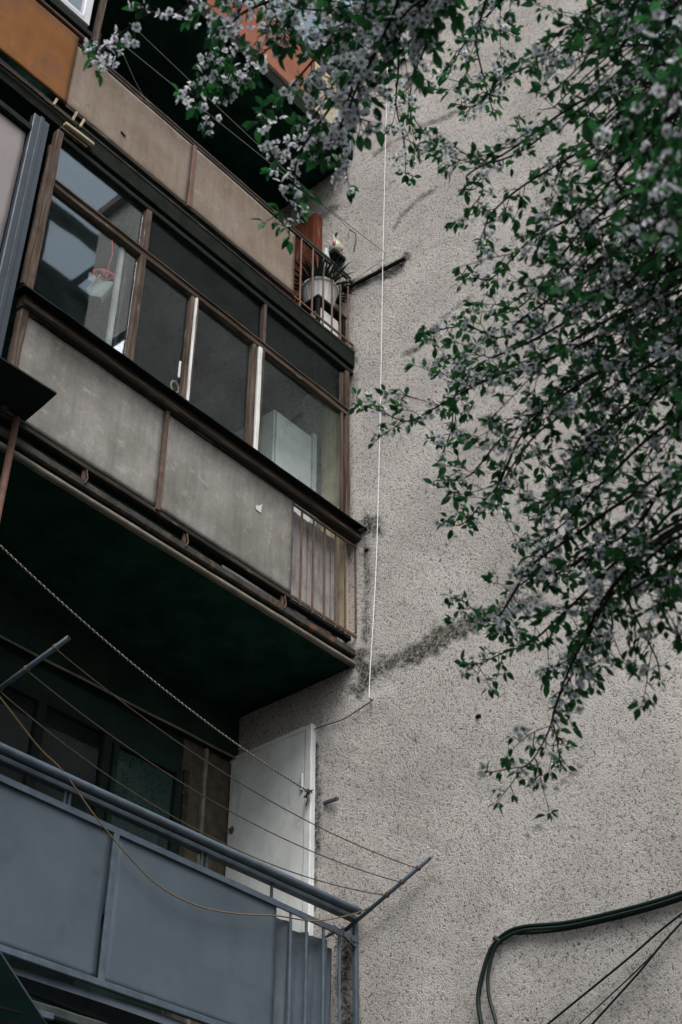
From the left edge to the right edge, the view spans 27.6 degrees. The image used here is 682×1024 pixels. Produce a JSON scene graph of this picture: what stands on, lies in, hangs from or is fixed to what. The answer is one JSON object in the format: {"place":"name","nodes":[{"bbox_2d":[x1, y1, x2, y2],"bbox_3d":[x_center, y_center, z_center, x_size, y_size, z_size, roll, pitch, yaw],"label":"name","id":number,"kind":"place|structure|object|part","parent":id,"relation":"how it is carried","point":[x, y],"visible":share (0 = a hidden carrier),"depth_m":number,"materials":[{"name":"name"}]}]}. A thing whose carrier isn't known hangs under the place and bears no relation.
{"place":"outdoors","nodes":[
{"label":"outdoors","id":0,"kind":"place"},
{"bbox_2d":[329,230,356,266],"bbox_3d":[0.007,-2.322,12.271,0.254,0.304,0.152,-28,-46,31],"label":"potted plant","id":1,"kind":"object","parent":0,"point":[332,252],"depth_m":12.24,"materials":[{"name":"black plant"}]},
{"bbox_2d":[323,248,329,262],"bbox_3d":[-0.131,-2.266,12.251,0.068,0.150,0.070,-28,-46,31],"label":"bottle","id":2,"kind":"object","parent":1,"relation":"on","point":[326,252],"visible":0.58,"depth_m":12.23,"materials":[{"name":"plastic"}]},
{"bbox_2d":[329,232,342,251],"bbox_3d":[-0.053,-2.381,12.316,0.117,0.232,0.126,-19,-42,23],"label":"bird figurine","id":3,"kind":"object","parent":1,"relation":"on","point":[335,243],"visible":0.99,"depth_m":12.25,"materials":[{"name":"white ceramic"}]},
{"bbox_2d":[344,1,363,11],"label":"sky","id":4,"kind":"structure","parent":0,"point":[347,3],"materials":[{"name":"white"}]},
{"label":"ground","id":5,"kind":"structure","parent":0,"visible":0},
{"bbox_2d":[0,52,254,1023],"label":"building facade","id":6,"kind":"structure","parent":5,"relation":"on","point":[29,633],"depth_m":9.25,"materials":[{"name":"paint"}]},
{"bbox_2d":[0,0,106,112],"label":"balcony","id":7,"kind":"structure","parent":6,"relation":"attached to","point":[39,39],"depth_m":9.83,"materials":[{"name":"metal"}]},
{"bbox_2d":[56,0,93,27],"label":"window","id":8,"kind":"structure","parent":7,"relation":"in","point":[84,17],"depth_m":10.26,"materials":[{"name":"white plastic"}]},
{"bbox_2d":[0,672,112,987],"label":"window","id":9,"kind":"structure","parent":6,"relation":"in","point":[43,702],"depth_m":8.79,"materials":[{"name":"black glass"}]},
{"bbox_2d":[102,740,180,918],"bbox_3d":[-1.302,2.103,8.974,0.051,1.191,0.601,-28,-46,31],"label":"window","id":10,"kind":"structure","parent":6,"relation":"in","point":[126,767],"depth_m":9.20,"materials":[{"name":"glass"}]},
{"bbox_2d":[0,39,354,424],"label":"balcony","id":11,"kind":"structure","parent":6,"relation":"attached to","point":[161,150],"depth_m":10.66,"materials":[{"name":"concrete"}]},
{"bbox_2d":[95,33,119,58],"bbox_3d":[-1.729,-3.537,10.359,0.293,0.340,0.020,-28,-46,31],"label":"clothesline bracket","id":12,"kind":"object","parent":11,"relation":"attached to","point":[97,49],"visible":0.4,"depth_m":10.36,"materials":[{"name":"black metal"}]},
{"bbox_2d":[123,55,149,106],"bbox_3d":[-1.530,-3.213,10.373,0.018,0.042,0.467,-12,-40,15],"label":"cord","id":13,"kind":"object","parent":11,"relation":"attached to","point":[135,81],"visible":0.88,"depth_m":10.37,"materials":[{"name":"plastic"}]},
{"bbox_2d":[301,294,346,343],"bbox_3d":[-0.175,-1.510,11.574,0.280,0.405,0.360,-28,-46,31],"label":"plant stand","id":14,"kind":"object","parent":11,"relation":"on","point":[317,303],"visible":0.36,"depth_m":11.58,"materials":[{"name":"black metal"}]},
{"bbox_2d":[279,253,355,305],"bbox_3d":[-0.261,-1.947,11.836,0.843,0.596,0.636,-28,-46,31],"label":"flower pot","id":15,"kind":"object","parent":14,"relation":"on","point":[306,286],"visible":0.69,"depth_m":11.75,"materials":[{"name":"white plastic"}]},
{"bbox_2d":[82,0,353,210],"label":"balcony","id":16,"kind":"structure","parent":6,"relation":"attached to","point":[243,162],"depth_m":12.56,"materials":[{"name":"concrete"}]},
{"bbox_2d":[81,0,681,821],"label":"blossoming tree","id":17,"kind":"object","parent":5,"relation":"on","point":[659,130],"visible":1,"depth_m":3.27,"materials":[{"name":"green plant"}]},
{"bbox_2d":[225,0,681,1023],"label":"building wall","id":18,"kind":"structure","parent":5,"relation":"on","point":[393,766],"depth_m":9.03,"materials":[{"name":"grey concrete"}]},
{"bbox_2d":[0,545,312,805],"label":"rope","id":19,"kind":"object","parent":18,"relation":"attached to","point":[308,791],"visible":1,"depth_m":8.03,"materials":[{"name":"fabric"}]},
{"bbox_2d":[0,742,361,1023],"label":"balcony","id":20,"kind":"structure","parent":18,"relation":"attached to","point":[162,949],"depth_m":7.19,"materials":[{"name":"blue paint"}]},
{"bbox_2d":[0,951,53,1023],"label":"canopy","id":21,"kind":"object","parent":20,"relation":"attached to","point":[18,1005],"visible":1,"depth_m":6.24,"materials":[{"name":"green fabric"}]},
{"bbox_2d":[0,636,70,691],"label":"clothesline pole","id":22,"kind":"object","parent":20,"relation":"attached to","point":[37,660],"visible":1,"depth_m":6.89,"materials":[{"name":"grey metal"}]},
{"bbox_2d":[0,697,368,921],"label":"wire","id":23,"kind":"object","parent":20,"relation":"attached to","point":[51,759],"visible":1,"depth_m":7.26,"materials":[{"name":"grey metal"}]},
{"bbox_2d":[344,857,430,931],"bbox_3d":[0.263,2.315,8.367,0.712,0.311,0.039,-28,-46,31],"label":"clothesline pole","id":24,"kind":"object","parent":20,"relation":"attached to","point":[387,894],"visible":0.99,"depth_m":8.35,"materials":[{"name":"grey metal"}]},
{"bbox_2d":[0,692,384,895],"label":"clothesline","id":25,"kind":"object","parent":24,"relation":"attached to","point":[175,817],"visible":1,"depth_m":7.46,"materials":[{"name":"fabric"}]},
{"bbox_2d":[28,672,399,881],"bbox_3d":[-0.605,1.520,7.617,0.006,0.318,2.776,-31,-48,33],"label":"clothesline","id":26,"kind":"object","parent":24,"relation":"attached to","point":[198,792],"visible":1,"depth_m":7.42,"materials":[{"name":"fabric"}]},
{"bbox_2d":[57,650,415,867],"bbox_3d":[-0.476,1.412,7.560,0.006,0.290,2.772,-29,-47,32],"label":"clothesline","id":27,"kind":"object","parent":24,"relation":"attached to","point":[225,773],"visible":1,"depth_m":7.38,"materials":[{"name":"fabric"}]},
{"bbox_2d":[0,129,366,717],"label":"balcony","id":28,"kind":"structure","parent":18,"relation":"attached to","point":[121,578],"depth_m":9.13,"materials":[{"name":"concrete"}]},
{"bbox_2d":[0,416,19,519],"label":"pipe","id":29,"kind":"object","parent":28,"relation":"attached to","point":[9,454],"visible":1,"depth_m":7.77,"materials":[{"name":"metal"}]},
{"bbox_2d":[0,100,49,355],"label":"pipe","id":30,"kind":"structure","parent":28,"relation":"attached to","point":[14,124],"depth_m":8.87,"materials":[{"name":"grey metal"}]},
{"bbox_2d":[0,356,56,420],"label":"awning","id":31,"kind":"object","parent":28,"relation":"attached to","point":[24,396],"visible":1,"depth_m":7.84,"materials":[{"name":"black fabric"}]},
{"bbox_2d":[0,61,93,148],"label":"broken batten","id":32,"kind":"object","parent":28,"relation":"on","point":[78,133],"visible":1,"depth_m":9.56,"materials":[{"name":"brown wood"}]},
{"bbox_2d":[91,240,120,295],"bbox_3d":[-1.607,-1.723,9.616,0.187,0.469,0.267,-28,-46,31],"label":"peg hanger","id":33,"kind":"object","parent":28,"relation":"attached to","point":[95,272],"visible":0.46,"depth_m":9.44,"materials":[{"name":"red plastic"}]},
{"bbox_2d":[88,272,95,282],"bbox_3d":[-1.679,-1.575,9.365,0.010,0.070,0.055,-28,-46,31],"label":"paper tag","id":34,"kind":"object","parent":33,"relation":"hanging from","point":[91,277],"visible":1,"depth_m":9.36,"materials":[{"name":"white paper"}]},
{"bbox_2d":[86,274,113,301],"bbox_3d":[-1.607,-1.502,9.344,0.041,0.240,0.241,-28,-46,31],"label":"cloth","id":35,"kind":"object","parent":33,"relation":"hanging from","point":[100,287],"visible":0.96,"depth_m":9.33,"materials":[{"name":"white fabric"}]},
{"bbox_2d":[222,410,316,602],"bbox_3d":[-0.539,0.206,10.517,0.515,2.100,0.465,-28,-46,31],"label":"cabinet","id":36,"kind":"object","parent":28,"relation":"on","point":[288,446],"visible":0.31,"depth_m":10.82,"materials":[{"name":"white paint"}]},
{"bbox_3d":[-0.375,0.108,10.375,0.022,2.020,0.400,-28,-46,31],"label":"door","id":37,"kind":"part","parent":36,"relation":"part of","materials":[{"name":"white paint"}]},
{"bbox_2d":[129,22,351,230],"bbox_3d":[-0.743,-3.092,11.448,0.006,0.284,2.839,-25,-44,28],"label":"washing line","id":38,"kind":"object","parent":18,"relation":"attached to","point":[232,120],"visible":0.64,"depth_m":11.25,"materials":[{"name":"plastic"}]},
{"bbox_2d":[120,42,385,253],"bbox_3d":[-0.633,-2.841,11.059,0.006,0.048,2.922,-31,-47,33],"label":"washing line","id":39,"kind":"object","parent":18,"relation":"attached to","point":[255,151],"visible":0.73,"depth_m":11.00,"materials":[{"name":"plastic"}]},
{"bbox_2d":[225,723,315,935],"bbox_3d":[-0.491,2.549,9.073,0.787,2.370,0.079,-28,-46,31],"label":"door","id":40,"kind":"structure","parent":18,"relation":"in","point":[292,754],"depth_m":9.44,"materials":[{"name":"white paint"}]},
{"bbox_2d":[255,213,322,303],"bbox_3d":[-0.493,-1.835,12.469,0.760,1.940,0.106,-28,-46,31],"label":"cupboard","id":41,"kind":"object","parent":18,"relation":"attached to","point":[311,229],"visible":0.14,"depth_m":12.69,"materials":[{"name":"brown wood"}]},
{"bbox_3d":[-0.661,-1.790,12.543,0.373,1.880,0.016,-28,-46,31],"label":"door","id":42,"kind":"part","parent":41,"relation":"part of","materials":[{"name":"brown wood"}]},
{"bbox_3d":[-0.378,-1.940,12.351,0.360,1.880,0.016,-28,-46,31],"label":"door","id":43,"kind":"part","parent":41,"relation":"part of","materials":[{"name":"brown wood"}]},
{"bbox_2d":[323,797,338,804],"bbox_3d":[-0.067,1.897,9.131,0.020,0.044,0.154,25,-45,-29],"label":"metal stub","id":44,"kind":"object","parent":18,"relation":"attached to","point":[331,800],"visible":1,"depth_m":9.12,"materials":[{"name":"grey metal"}]},
{"bbox_2d":[314,698,373,729],"bbox_3d":[-0.241,1.510,9.626,1.222,0.080,0.016,-28,-46,31],"label":"wire","id":45,"kind":"object","parent":18,"relation":"attached to","point":[347,716],"visible":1,"depth_m":9.42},
{"bbox_2d":[342,257,405,290],"bbox_3d":[0.278,-2.020,11.827,0.680,0.133,0.050,-28,-46,31],"label":"wall bracket pole","id":46,"kind":"object","parent":18,"relation":"attached to","point":[379,271],"depth_m":11.80,"materials":[{"name":"black metal"}]},
{"bbox_2d":[368,67,387,702],"bbox_3d":[0.340,-1.988,11.710,0.412,8.091,0.007,-28,-46,31],"label":"cord","id":47,"kind":"object","parent":18,"relation":"hanging from","point":[380,415],"visible":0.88,"depth_m":10.64,"materials":[{"name":"white plastic"}]},
{"bbox_2d":[370,44,423,88],"bbox_3d":[0.566,-4.299,13.296,0.747,0.100,0.050,-28,-46,31],"label":"wall bracket pole","id":48,"kind":"object","parent":18,"relation":"attached to","point":[402,60],"depth_m":13.34,"materials":[{"name":"black metal"}]},
{"bbox_2d":[493,935,502,944],"bbox_3d":[0.872,2.380,7.733,0.060,0.060,0.030,-28,-46,31],"label":"cable clip","id":49,"kind":"object","parent":18,"relation":"attached to","point":[495,938],"visible":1,"depth_m":7.73,"materials":[{"name":"metal"}]},
{"bbox_2d":[476,890,681,1023],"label":"cable","id":50,"kind":"object","parent":18,"relation":"attached to","point":[533,925],"visible":1,"depth_m":7.55,"materials":[{"name":"black rubber"}]},
{"bbox_2d":[486,895,681,1023],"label":"cable","id":51,"kind":"object","parent":18,"relation":"attached to","point":[511,934],"visible":1,"depth_m":7.49,"materials":[{"name":"black rubber"}]},
{"bbox_2d":[500,899,681,938],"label":"cable","id":52,"kind":"object","parent":18,"relation":"attached to","point":[599,922],"visible":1,"depth_m":7.35,"materials":[{"name":"black rubber"}]},
{"bbox_2d":[547,912,681,1023],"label":"cable","id":53,"kind":"object","parent":18,"relation":"attached to","point":[615,968],"visible":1,"depth_m":7.13,"materials":[{"name":"black rubber"}]},
{"bbox_2d":[579,957,649,1023],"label":"cable","id":54,"kind":"object","parent":18,"relation":"attached to","point":[614,991],"visible":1,"depth_m":7.09,"materials":[{"name":"black rubber"}]},
{"bbox_2d":[591,921,681,1023],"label":"cable","id":55,"kind":"object","parent":18,"relation":"attached to","point":[637,973],"visible":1,"depth_m":7.04,"materials":[{"name":"black rubber"}]}
]}

